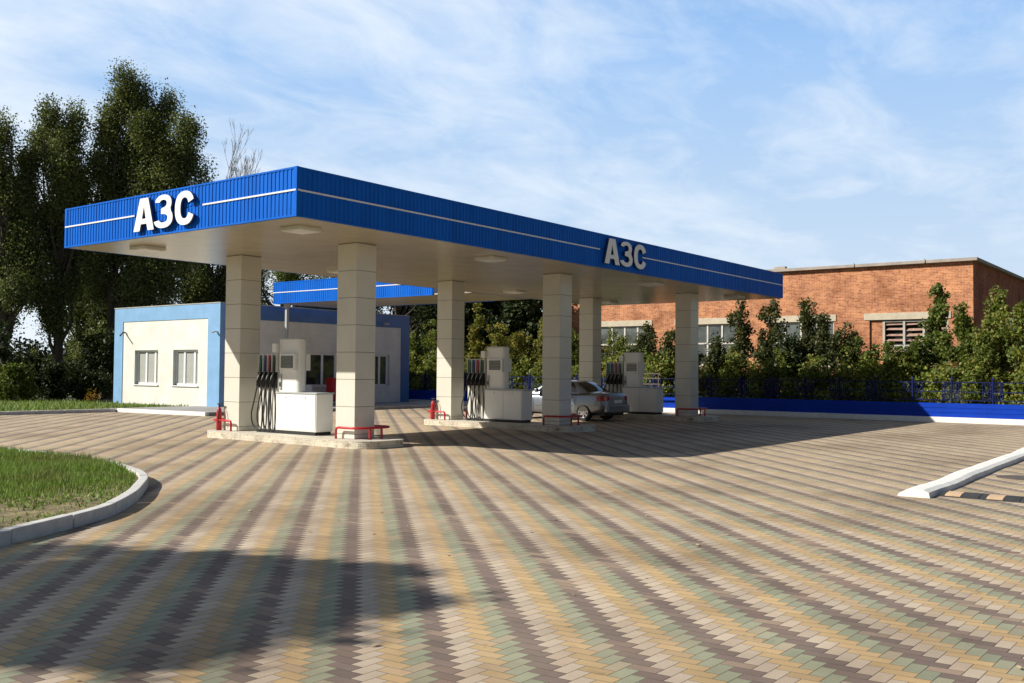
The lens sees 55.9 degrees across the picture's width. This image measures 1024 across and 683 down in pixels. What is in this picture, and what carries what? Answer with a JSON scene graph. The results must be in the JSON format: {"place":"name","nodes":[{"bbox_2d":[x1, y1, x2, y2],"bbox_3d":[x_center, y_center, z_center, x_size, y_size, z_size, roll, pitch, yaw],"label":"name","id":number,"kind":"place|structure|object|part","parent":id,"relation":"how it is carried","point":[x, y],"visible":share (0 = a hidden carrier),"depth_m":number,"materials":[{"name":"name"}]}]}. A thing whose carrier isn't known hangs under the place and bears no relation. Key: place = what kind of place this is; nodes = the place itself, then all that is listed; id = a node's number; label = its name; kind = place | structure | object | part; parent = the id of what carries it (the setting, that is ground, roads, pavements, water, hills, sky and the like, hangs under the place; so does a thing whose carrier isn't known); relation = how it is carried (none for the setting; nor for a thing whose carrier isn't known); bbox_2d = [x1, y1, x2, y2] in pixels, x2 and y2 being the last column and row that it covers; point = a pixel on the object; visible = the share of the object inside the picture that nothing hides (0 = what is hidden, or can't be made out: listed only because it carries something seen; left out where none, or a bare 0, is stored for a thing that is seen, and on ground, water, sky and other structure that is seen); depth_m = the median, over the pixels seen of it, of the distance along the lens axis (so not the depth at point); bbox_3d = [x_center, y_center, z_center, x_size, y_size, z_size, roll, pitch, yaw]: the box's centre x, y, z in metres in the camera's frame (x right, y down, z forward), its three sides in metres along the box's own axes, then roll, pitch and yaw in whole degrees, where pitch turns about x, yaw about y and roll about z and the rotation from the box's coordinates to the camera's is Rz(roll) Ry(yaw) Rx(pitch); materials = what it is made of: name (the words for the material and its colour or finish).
{"place":"outdoors","nodes":[
{"label":"outdoors","id":0,"kind":"place"},
{"bbox_2d":[18,393,112,402],"bbox_3d":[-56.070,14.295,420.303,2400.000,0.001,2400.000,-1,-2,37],"label":"ground","id":1,"kind":"structure","parent":0,"point":[70,399],"depth_m":53.38,"materials":[{"name":"green plant"}]},
{"bbox_2d":[1,350,47,395],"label":"bush","id":2,"kind":"object","parent":1,"relation":"on","point":[27,356],"visible":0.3,"depth_m":49.67,"materials":[{"name":"green plant"}]},
{"bbox_2d":[0,105,60,365],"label":"poplar tree","id":3,"kind":"object","parent":1,"relation":"on","point":[18,250],"visible":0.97,"depth_m":52.06,"materials":[{"name":"green plant"}]},
{"bbox_2d":[22,347,65,397],"bbox_3d":[-27.209,1.827,55.827,2.891,3.032,3.297,-1,-2,37],"label":"bush","id":4,"kind":"object","parent":1,"relation":"on","point":[36,352],"visible":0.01,"depth_m":55.50,"materials":[{"name":"green plant"}]},
{"bbox_2d":[9,331,104,368],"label":"distant woods","id":5,"kind":"object","parent":1,"relation":"on","point":[27,347],"visible":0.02,"depth_m":89.25,"materials":[{"name":"green plant"}]},
{"bbox_2d":[7,92,112,396],"bbox_3d":[-25.649,-5.397,54.361,6.238,17.320,4.545,1,-2,-12],"label":"poplar tree","id":6,"kind":"object","parent":1,"relation":"on","point":[59,160],"visible":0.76,"depth_m":53.76,"materials":[{"name":"green plant"}]},
{"bbox_2d":[34,355,85,399],"bbox_3d":[-23.368,2.041,49.825,2.322,2.624,2.645,1,-2,-19],"label":"bush","id":7,"kind":"object","parent":1,"relation":"on","point":[51,373],"visible":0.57,"depth_m":49.33,"materials":[{"name":"green plant"}]},
{"bbox_2d":[52,254,107,357],"bbox_3d":[-26.286,-3.121,60.204,5.222,13.124,3.734,1,-2,-1],"label":"poplar tree","id":8,"kind":"object","parent":1,"relation":"on","point":[82,314],"visible":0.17,"depth_m":59.33,"materials":[{"name":"green plant"}]},
{"bbox_2d":[56,360,112,401],"bbox_3d":[-21.086,2.094,47.820,2.336,2.333,2.382,-1,-2,37],"label":"bush","id":9,"kind":"object","parent":1,"relation":"on","point":[78,382],"visible":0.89,"depth_m":47.60,"materials":[{"name":"green plant"}]},
{"bbox_2d":[64,317,106,394],"bbox_3d":[-25.750,0.938,57.888,3.253,4.958,3.009,-1,-2,37],"label":"bush","id":10,"kind":"object","parent":1,"relation":"on","point":[75,349],"visible":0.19,"depth_m":57.74,"materials":[{"name":"green plant"}]},
{"bbox_2d":[75,325,114,399],"bbox_3d":[-21.928,1.234,51.742,2.368,4.180,2.544,-1,-2,37],"label":"bush","id":11,"kind":"object","parent":1,"relation":"on","point":[93,349],"visible":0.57,"depth_m":51.49,"materials":[{"name":"green plant"}]},
{"bbox_2d":[78,56,218,398],"bbox_3d":[-20.897,-6.476,55.017,8.066,19.593,5.132,1,-2,-10],"label":"poplar tree","id":12,"kind":"object","parent":1,"relation":"on","point":[124,168],"visible":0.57,"depth_m":54.63,"materials":[{"name":"green plant"}]},
{"bbox_2d":[175,261,225,303],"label":"poplar tree","id":13,"kind":"object","parent":1,"relation":"on","point":[202,289],"visible":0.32,"depth_m":61.68,"materials":[{"name":"green plant"}]},
{"bbox_2d":[189,118,262,183],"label":"bare tree","id":14,"kind":"object","parent":1,"relation":"on","point":[235,159],"visible":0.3,"depth_m":71.56,"materials":[{"name":"brown plant"}]},
{"bbox_2d":[113,302,409,406],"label":"station building","id":15,"kind":"structure","parent":1,"relation":"on","point":[172,355],"depth_m":42.95,"materials":[{"name":"cream plaster"},{"name":"blue painted metal"},{"name":"glass"}]},
{"bbox_2d":[132,350,157,385],"bbox_3d":[-16.249,1.173,43.035,1.960,1.570,0.270,-1,-2,37],"label":"window","id":16,"kind":"structure","parent":15,"relation":"in","point":[147,366],"depth_m":43.17,"materials":[{"name":"white plastic"}]},
{"bbox_2d":[171,350,197,386],"bbox_3d":[-13.898,1.137,41.237,1.920,1.570,0.270,-1,-2,37],"label":"window","id":17,"kind":"structure","parent":15,"relation":"in","point":[186,360],"depth_m":41.37,"materials":[{"name":"white plastic"}]},
{"bbox_2d":[305,353,336,386],"bbox_3d":[-8.817,1.311,44.050,0.270,1.560,3.620,-1,-2,37],"label":"window","id":18,"kind":"structure","parent":15,"relation":"in","point":[322,365],"depth_m":44.26,"materials":[{"name":"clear glass"}]},
{"bbox_2d":[374,355,390,386],"bbox_3d":[-6.411,1.429,47.194,0.270,1.560,1.140,-1,-2,37],"label":"window","id":19,"kind":"structure","parent":15,"relation":"in","point":[380,379],"depth_m":47.32,"materials":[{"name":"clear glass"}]},
{"bbox_2d":[261,270,336,309],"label":"poplar tree","id":20,"kind":"object","parent":1,"relation":"on","point":[285,276],"visible":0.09,"depth_m":65.40,"materials":[{"name":"green plant"}]},
{"bbox_2d":[376,304,436,353],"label":"poplar tree","id":21,"kind":"object","parent":1,"relation":"on","point":[424,313],"visible":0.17,"depth_m":65.96,"materials":[{"name":"green plant"}]},
{"bbox_2d":[386,305,436,374],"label":"dark tree","id":22,"kind":"object","parent":1,"relation":"on","point":[393,311],"visible":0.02,"depth_m":68.92,"materials":[{"name":"green plant"}]},
{"bbox_2d":[409,330,428,384],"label":"young tree","id":23,"kind":"object","parent":1,"relation":"on","point":[415,347],"visible":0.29,"depth_m":55.80,"materials":[{"name":"green plant"}]},
{"bbox_2d":[421,319,436,368],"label":"young tree","id":24,"kind":"object","parent":1,"relation":"on","point":[431,337],"visible":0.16,"depth_m":61.78,"materials":[{"name":"green plant"}]},
{"bbox_2d":[437,300,515,372],"bbox_3d":[-2.479,-0.747,62.249,6.728,8.894,6.433,-1,-2,37],"label":"dark tree","id":25,"kind":"object","parent":1,"relation":"on","point":[469,315],"visible":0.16,"depth_m":60.56,"materials":[{"name":"green plant"}]},
{"bbox_2d":[464,303,489,368],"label":"young tree","id":26,"kind":"object","parent":1,"relation":"on","point":[478,324],"visible":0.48,"depth_m":56.74,"materials":[{"name":"green plant"}]},
{"bbox_2d":[484,301,508,319],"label":"dark tree","id":27,"kind":"object","parent":1,"relation":"on","point":[494,313],"visible":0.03,"depth_m":65.23,"materials":[{"name":"green plant"}]},
{"bbox_2d":[479,322,528,369],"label":"young tree","id":28,"kind":"object","parent":1,"relation":"on","point":[497,339],"visible":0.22,"depth_m":53.12,"materials":[{"name":"green plant"}]},
{"bbox_2d":[491,299,542,371],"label":"dark tree","id":29,"kind":"object","parent":1,"relation":"on","point":[524,314],"visible":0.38,"depth_m":57.06,"materials":[{"name":"green plant"}]},
{"bbox_2d":[509,329,538,371],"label":"young tree","id":30,"kind":"object","parent":1,"relation":"on","point":[518,342],"visible":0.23,"depth_m":54.75,"materials":[{"name":"green plant"}]},
{"bbox_2d":[529,319,542,381],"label":"young tree","id":31,"kind":"object","parent":1,"relation":"on","point":[539,342],"visible":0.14,"depth_m":52.58,"materials":[{"name":"green plant"}]},
{"bbox_2d":[571,328,578,368],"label":"young tree","id":32,"kind":"object","parent":1,"relation":"on","point":[574,354],"visible":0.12,"depth_m":50.24,"materials":[{"name":"green plant"}]},
{"bbox_2d":[573,337,611,378],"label":"young tree","id":33,"kind":"object","parent":1,"relation":"on","point":[602,356],"visible":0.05,"depth_m":48.51,"materials":[{"name":"green plant"}]},
{"bbox_2d":[601,344,614,374],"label":"young tree","id":34,"kind":"object","parent":1,"relation":"on","point":[603,348],"visible":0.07,"depth_m":48.99,"materials":[{"name":"green plant"}]},
{"bbox_2d":[601,326,631,373],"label":"young tree","id":35,"kind":"object","parent":1,"relation":"on","point":[618,347],"visible":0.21,"depth_m":47.43,"materials":[{"name":"green plant"}]},
{"bbox_2d":[628,321,663,383],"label":"young tree","id":36,"kind":"object","parent":1,"relation":"on","point":[650,343],"visible":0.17,"depth_m":45.33,"materials":[{"name":"green plant"}]},
{"bbox_2d":[652,328,674,388],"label":"young tree","id":37,"kind":"object","parent":1,"relation":"on","point":[668,341],"visible":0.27,"depth_m":43.98,"materials":[{"name":"green plant"}]},
{"bbox_2d":[673,351,703,375],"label":"young tree","id":38,"kind":"object","parent":1,"relation":"on","point":[700,357],"visible":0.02,"depth_m":43.69,"materials":[{"name":"green plant"}]},
{"bbox_2d":[409,341,1023,404],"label":"hedge","id":39,"kind":"object","parent":1,"relation":"on","point":[778,373],"visible":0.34,"depth_m":39.06,"materials":[{"name":"green plant"}]},
{"bbox_2d":[409,372,1023,424],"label":"boundary fence","id":40,"kind":"object","parent":1,"relation":"on","point":[992,413],"visible":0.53,"depth_m":36.64,"materials":[{"name":"blue metal"}]},
{"bbox_2d":[699,332,733,383],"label":"young tree","id":41,"kind":"object","parent":1,"relation":"on","point":[718,352],"visible":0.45,"depth_m":42.73,"materials":[{"name":"green plant"}]},
{"bbox_2d":[723,300,755,386],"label":"young tree","id":42,"kind":"object","parent":1,"relation":"on","point":[742,342],"visible":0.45,"depth_m":42.52,"materials":[{"name":"green plant"}]},
{"bbox_2d":[750,298,790,398],"bbox_3d":[11.082,0.676,41.786,1.872,5.456,1.841,-1,-2,37],"label":"young tree","id":43,"kind":"object","parent":1,"relation":"on","point":[764,351],"visible":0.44,"depth_m":41.60,"materials":[{"name":"green plant"}]},
{"bbox_2d":[773,331,805,395],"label":"young tree","id":44,"kind":"object","parent":1,"relation":"on","point":[790,344],"visible":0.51,"depth_m":40.36,"materials":[{"name":"green plant"}]},
{"bbox_2d":[796,297,820,398],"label":"young tree","id":45,"kind":"object","parent":1,"relation":"on","point":[806,319],"visible":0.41,"depth_m":40.59,"materials":[{"name":"green plant"}]},
{"bbox_2d":[809,311,838,379],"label":"young tree","id":46,"kind":"object","parent":1,"relation":"on","point":[820,345],"visible":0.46,"depth_m":39.92,"materials":[{"name":"green plant"}]},
{"bbox_2d":[825,321,865,390],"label":"young tree","id":47,"kind":"object","parent":1,"relation":"on","point":[837,342],"visible":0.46,"depth_m":39.08,"materials":[{"name":"green plant"}]},
{"bbox_2d":[851,337,882,398],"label":"young tree","id":48,"kind":"object","parent":1,"relation":"on","point":[874,350],"visible":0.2,"depth_m":38.61,"materials":[{"name":"green plant"}]},
{"bbox_2d":[871,341,910,395],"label":"young tree","id":49,"kind":"object","parent":1,"relation":"on","point":[889,362],"visible":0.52,"depth_m":37.38,"materials":[{"name":"green plant"}]},
{"bbox_2d":[894,336,936,400],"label":"young tree","id":50,"kind":"object","parent":1,"relation":"on","point":[915,349],"visible":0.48,"depth_m":37.33,"materials":[{"name":"green plant"}]},
{"bbox_2d":[918,282,957,393],"bbox_3d":[16.561,0.495,37.463,1.620,5.648,1.712,2,-2,-30],"label":"young tree","id":51,"kind":"object","parent":1,"relation":"on","point":[937,321],"visible":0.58,"depth_m":37.50,"materials":[{"name":"green plant"}]},
{"bbox_2d":[932,301,979,398],"bbox_3d":[17.081,0.915,36.789,1.994,4.933,1.668,-1,-2,37],"label":"young tree","id":52,"kind":"object","parent":1,"relation":"on","point":[963,326],"visible":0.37,"depth_m":36.67,"materials":[{"name":"green plant"}]},
{"bbox_2d":[960,313,1004,403],"bbox_3d":[17.453,1.093,35.842,1.572,4.356,1.844,-1,-2,37],"label":"young tree","id":53,"kind":"object","parent":1,"relation":"on","point":[984,355],"visible":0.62,"depth_m":35.54,"materials":[{"name":"green plant"}]},
{"bbox_2d":[982,284,1022,395],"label":"young tree","id":54,"kind":"object","parent":1,"relation":"on","point":[1000,308],"visible":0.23,"depth_m":36.47,"materials":[{"name":"green plant"}]},
{"bbox_2d":[997,300,1023,404],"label":"young tree","id":55,"kind":"object","parent":1,"relation":"on","point":[1012,338],"visible":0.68,"depth_m":35.28,"materials":[{"name":"green plant"}]},
{"bbox_2d":[0,445,147,546],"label":"traffic island","id":56,"kind":"structure","parent":0,"point":[44,493],"depth_m":12.31,"materials":[{"name":"plant"}]},
{"bbox_2d":[0,398,188,410],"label":"verge ground","id":57,"kind":"structure","parent":0,"point":[56,405],"depth_m":41.35,"materials":[{"name":"green plant"}]},
{"bbox_2d":[0,319,25,366],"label":"bush","id":58,"kind":"object","parent":57,"relation":"on","point":[3,355],"visible":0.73,"depth_m":47.29,"materials":[{"name":"green plant"}]},
{"bbox_2d":[0,357,40,400],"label":"bush","id":59,"kind":"object","parent":57,"relation":"on","point":[15,379],"visible":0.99,"depth_m":45.74,"materials":[{"name":"green plant"}]},
{"bbox_2d":[85,388,100,401],"bbox_3d":[-19.735,2.734,45.472,0.737,1.100,0.943,2,-2,-34],"label":"weed","id":60,"kind":"object","parent":57,"relation":"on","point":[93,398],"visible":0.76,"depth_m":45.45,"materials":[{"name":"brown plant"}]},
{"bbox_2d":[305,385,311,391],"bbox_3d":[-9.012,2.347,42.334,0.400,0.900,0.900,-1,-2,37],"label":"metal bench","id":61,"kind":"object","parent":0,"point":[308,388],"visible":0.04,"depth_m":42.64,"materials":[{"name":"grey metal"}]},
{"bbox_2d":[0,406,1023,682],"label":"pavement","id":62,"kind":"structure","parent":0,"point":[822,552],"depth_m":8.67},
{"bbox_2d":[0,409,115,414],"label":"verge kerb","id":63,"kind":"structure","parent":62,"relation":"on","point":[54,411],"depth_m":35.36,"materials":[{"name":"concrete"}]},
{"bbox_2d":[110,401,466,415],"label":"station walk","id":64,"kind":"structure","parent":62,"relation":"on","point":[381,405],"depth_m":41.36,"materials":[{"name":"grey concrete"}]},
{"bbox_2d":[117,408,208,415],"bbox_3d":[-13.045,2.639,35.892,5.042,0.172,0.159,-1,-2,32],"label":"step edge","id":65,"kind":"object","parent":64,"relation":"on","point":[172,412],"visible":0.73,"depth_m":35.69,"materials":[{"name":"grey concrete"}]},
{"bbox_2d":[326,378,335,400],"bbox_3d":[-8.003,2.246,43.645,0.412,1.200,0.700,-1,-2,37],"label":"fire cabinet","id":66,"kind":"object","parent":64,"relation":"on","point":[330,385],"visible":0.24,"depth_m":43.35,"materials":[{"name":"red metal"}]},
{"bbox_3d":[-7.843,2.169,43.525,0.011,0.950,0.620,-1,-2,37],"label":"door","id":67,"kind":"part","parent":66,"relation":"part of","materials":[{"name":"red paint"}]},
{"bbox_2d":[273,278,526,337],"bbox_3d":[-4.777,0.101,39.505,11.075,5.286,3.736,-1,-2,37],"label":"entrance canopy","id":68,"kind":"object","parent":64,"relation":"on","point":[321,293],"visible":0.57,"depth_m":39.55,"materials":[{"name":"blue metal"}]},
{"bbox_2d":[207,429,403,448],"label":"fuel island","id":69,"kind":"structure","parent":62,"relation":"on","point":[375,442],"depth_m":21.70,"materials":[{"name":"concrete"}]},
{"bbox_2d":[216,403,221,429],"bbox_3d":[-7.281,1.875,24.020,0.130,0.665,0.201,2,-2,-33],"label":"fire extinguisher","id":70,"kind":"object","parent":69,"relation":"on","point":[218,417],"visible":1,"depth_m":24.00,"materials":[{"name":"red paint"}]},
{"bbox_2d":[213,418,231,430],"bbox_3d":[-6.935,2.083,24.387,0.937,0.277,1.101,-1,-2,37],"label":"guard rail","id":71,"kind":"object","parent":69,"relation":"on","point":[224,420],"visible":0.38,"depth_m":23.77,"materials":[{"name":"red metal"}]},
{"bbox_2d":[251,338,334,435],"bbox_3d":[-5.284,1.058,23.121,2.364,2.275,0.624,-1,-2,37],"label":"fuel dispenser","id":72,"kind":"object","parent":69,"relation":"on","point":[287,404],"visible":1,"depth_m":22.87,"materials":[{"name":"white metal"}]},
{"bbox_2d":[276,394,295,429],"bbox_3d":[-5.357,1.662,22.856,0.685,0.830,0.024,-1,-2,37],"label":"cabinet door","id":73,"kind":"structure","parent":72,"relation":"in","point":[286,403],"depth_m":22.85,"materials":[{"name":"white metal"}]},
{"bbox_2d":[295,394,315,430],"bbox_3d":[-4.809,1.654,22.437,0.675,0.830,0.024,-1,-2,37],"label":"cabinet door","id":74,"kind":"structure","parent":72,"relation":"in","point":[305,404],"depth_m":22.43,"materials":[{"name":"white metal"}]},
{"bbox_2d":[335,425,389,439],"bbox_3d":[-3.284,2.027,21.595,0.817,0.277,1.101,-1,-2,37],"label":"guard rail","id":75,"kind":"object","parent":69,"relation":"on","point":[381,427],"visible":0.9,"depth_m":21.32,"materials":[{"name":"red metal"}]},
{"bbox_2d":[424,418,595,432],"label":"fuel island","id":76,"kind":"structure","parent":62,"relation":"on","point":[539,426],"depth_m":28.13,"materials":[{"name":"concrete"}]},
{"bbox_2d":[64,166,782,438],"bbox_3d":[-0.210,-0.207,29.439,8.428,5.283,23.399,-1,-2,37],"label":"station canopy","id":77,"kind":"object","parent":76,"relation":"on","point":[358,239],"visible":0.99,"depth_m":23.80,"materials":[{"name":"blue painted metal"},{"name":"porcelain"}]},
{"bbox_2d":[431,398,435,418],"bbox_3d":[-2.467,2.110,30.311,0.130,0.665,0.201,2,-2,-33],"label":"fire extinguisher","id":78,"kind":"object","parent":76,"relation":"on","point":[433,409],"visible":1,"depth_m":30.29,"materials":[{"name":"red paint"}]},
{"bbox_2d":[427,410,466,419],"bbox_3d":[-2.121,2.318,30.678,0.937,0.277,1.101,-1,-2,37],"label":"guard rail","id":79,"kind":"object","parent":76,"relation":"on","point":[444,413],"visible":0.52,"depth_m":30.27,"materials":[{"name":"red metal"}]},
{"bbox_2d":[461,346,533,422],"bbox_3d":[-0.469,1.293,29.412,2.364,2.275,0.624,-1,-2,37],"label":"fuel dispenser","id":80,"kind":"object","parent":76,"relation":"on","point":[492,397],"visible":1,"depth_m":29.20,"materials":[{"name":"white metal"}]},
{"bbox_2d":[485,390,502,417],"bbox_3d":[-0.543,1.897,29.147,0.685,0.830,0.024,-1,-2,37],"label":"cabinet door","id":81,"kind":"structure","parent":80,"relation":"in","point":[493,399],"depth_m":29.15,"materials":[{"name":"white metal"}]},
{"bbox_2d":[503,391,521,418],"bbox_3d":[0.005,1.888,28.728,0.675,0.830,0.024,-1,-2,37],"label":"cabinet door","id":82,"kind":"structure","parent":80,"relation":"in","point":[511,399],"depth_m":28.73,"materials":[{"name":"white metal"}]},
{"bbox_2d":[543,414,582,424],"bbox_3d":[1.530,2.262,27.885,0.817,0.277,1.101,-1,-2,37],"label":"guard rail","id":83,"kind":"object","parent":76,"relation":"on","point":[574,415],"visible":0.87,"depth_m":27.60,"materials":[{"name":"red metal"}]},
{"bbox_2d":[18,445,1020,679],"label":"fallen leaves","id":84,"kind":"object","parent":62,"relation":"on","point":[279,621],"visible":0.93,"depth_m":9.96,"materials":[{"name":"brown plant"}]},
{"bbox_2d":[532,380,629,420],"bbox_3d":[2.010,2.072,34.653,4.262,1.416,1.940,-1,-2,37],"label":"silver sedan","id":85,"kind":"object","parent":62,"relation":"on","point":[589,399],"visible":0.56,"depth_m":33.42,"materials":[{"name":"silver metallic car paint"},{"name":"black rubber"},{"name":"glass"}]},
{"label":"side window","id":86,"kind":"part","parent":85,"relation":"part of","materials":[{"name":"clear glass"}]},
{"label":"rear window","id":87,"kind":"part","parent":85,"relation":"part of","materials":[{"name":"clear glass"}]},
{"bbox_2d":[643,373,660,386],"bbox_3d":[5.737,2.169,40.880,1.240,1.670,0.060,-1,-2,37],"label":"rail barrier","id":88,"kind":"object","parent":62,"relation":"on","point":[658,378],"visible":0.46,"depth_m":40.71,"materials":[{"name":"metal"}]},
{"bbox_2d":[592,413,718,421],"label":"fuel island","id":89,"kind":"structure","parent":62,"relation":"on","point":[698,418],"depth_m":34.13,"materials":[{"name":"concrete"}]},
{"bbox_2d":[604,352,663,414],"bbox_3d":[4.465,1.533,35.859,2.364,2.275,0.624,-1,-2,37],"label":"fuel dispenser","id":90,"kind":"object","parent":89,"relation":"on","point":[625,377],"visible":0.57,"depth_m":35.59,"materials":[{"name":"grey metal"}]},
{"bbox_2d":[623,388,638,410],"bbox_3d":[4.391,2.137,35.595,0.685,0.830,0.024,-1,-2,37],"label":"cabinet door","id":91,"kind":"structure","parent":90,"relation":"in","point":[632,394],"depth_m":35.54,"materials":[{"name":"white metal"}]},
{"bbox_2d":[639,388,655,411],"bbox_3d":[4.939,2.129,35.176,0.675,0.830,0.024,-1,-2,37],"label":"cabinet door","id":92,"kind":"structure","parent":90,"relation":"in","point":[647,397],"depth_m":35.18,"materials":[{"name":"white metal"}]},
{"bbox_2d":[676,408,707,415],"bbox_3d":[6.465,2.502,34.334,0.817,0.277,1.101,-1,-2,37],"label":"guard rail","id":93,"kind":"object","parent":89,"relation":"on","point":[704,409],"visible":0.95,"depth_m":34.00,"materials":[{"name":"red metal"}]},
{"bbox_2d":[897,447,1023,497],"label":"divider kerb","id":94,"kind":"structure","parent":62,"relation":"on","point":[954,480],"depth_m":15.26,"materials":[{"name":"white concrete"}]},
{"bbox_2d":[940,491,1023,502],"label":"speed hump","id":95,"kind":"object","parent":62,"relation":"on","point":[990,497],"visible":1,"depth_m":13.21,"materials":[{"name":"rubber"}]},
{"bbox_2d":[996,475,1023,479],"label":"manhole cover","id":96,"kind":"object","parent":62,"relation":"on","point":[1017,477],"visible":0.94,"depth_m":15.92,"materials":[{"name":"metal"}]},
{"bbox_2d":[0,0,1023,353],"label":"sky","id":97,"kind":"structure","parent":0,"point":[761,134],"materials":[{"name":"blue"}]},
{"bbox_2d":[571,257,1023,402],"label":"brick building","id":98,"kind":"structure","parent":0,"point":[878,303],"depth_m":47.77,"materials":[{"name":"brick"}]},
{"bbox_2d":[601,326,648,358],"bbox_3d":[6.514,0.250,55.600,3.490,2.230,0.080,-1,-2,37],"label":"window","id":99,"kind":"structure","parent":98,"relation":"in","point":[631,331],"depth_m":55.73,"materials":[{"name":"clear glass"}]},
{"bbox_2d":[698,324,734,366],"bbox_3d":[10.608,0.220,52.393,3.500,2.300,0.200,-1,-2,37],"label":"window","id":100,"kind":"structure","parent":98,"relation":"in","point":[705,332],"depth_m":52.33,"materials":[{"name":"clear glass"}]},
{"bbox_2d":[769,321,833,366],"bbox_3d":[14.738,0.156,49.235,3.500,2.300,0.200,-1,-2,37],"label":"window","id":101,"kind":"structure","parent":98,"relation":"in","point":[793,325],"depth_m":49.49,"materials":[{"name":"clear glass"}]},
{"bbox_2d":[883,319,948,363],"bbox_3d":[19.211,0.071,45.941,2.990,2.200,0.160,-1,-2,37],"label":"window","id":102,"kind":"structure","parent":98,"relation":"in","point":[902,322],"depth_m":46.22,"materials":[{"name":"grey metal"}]}
]}

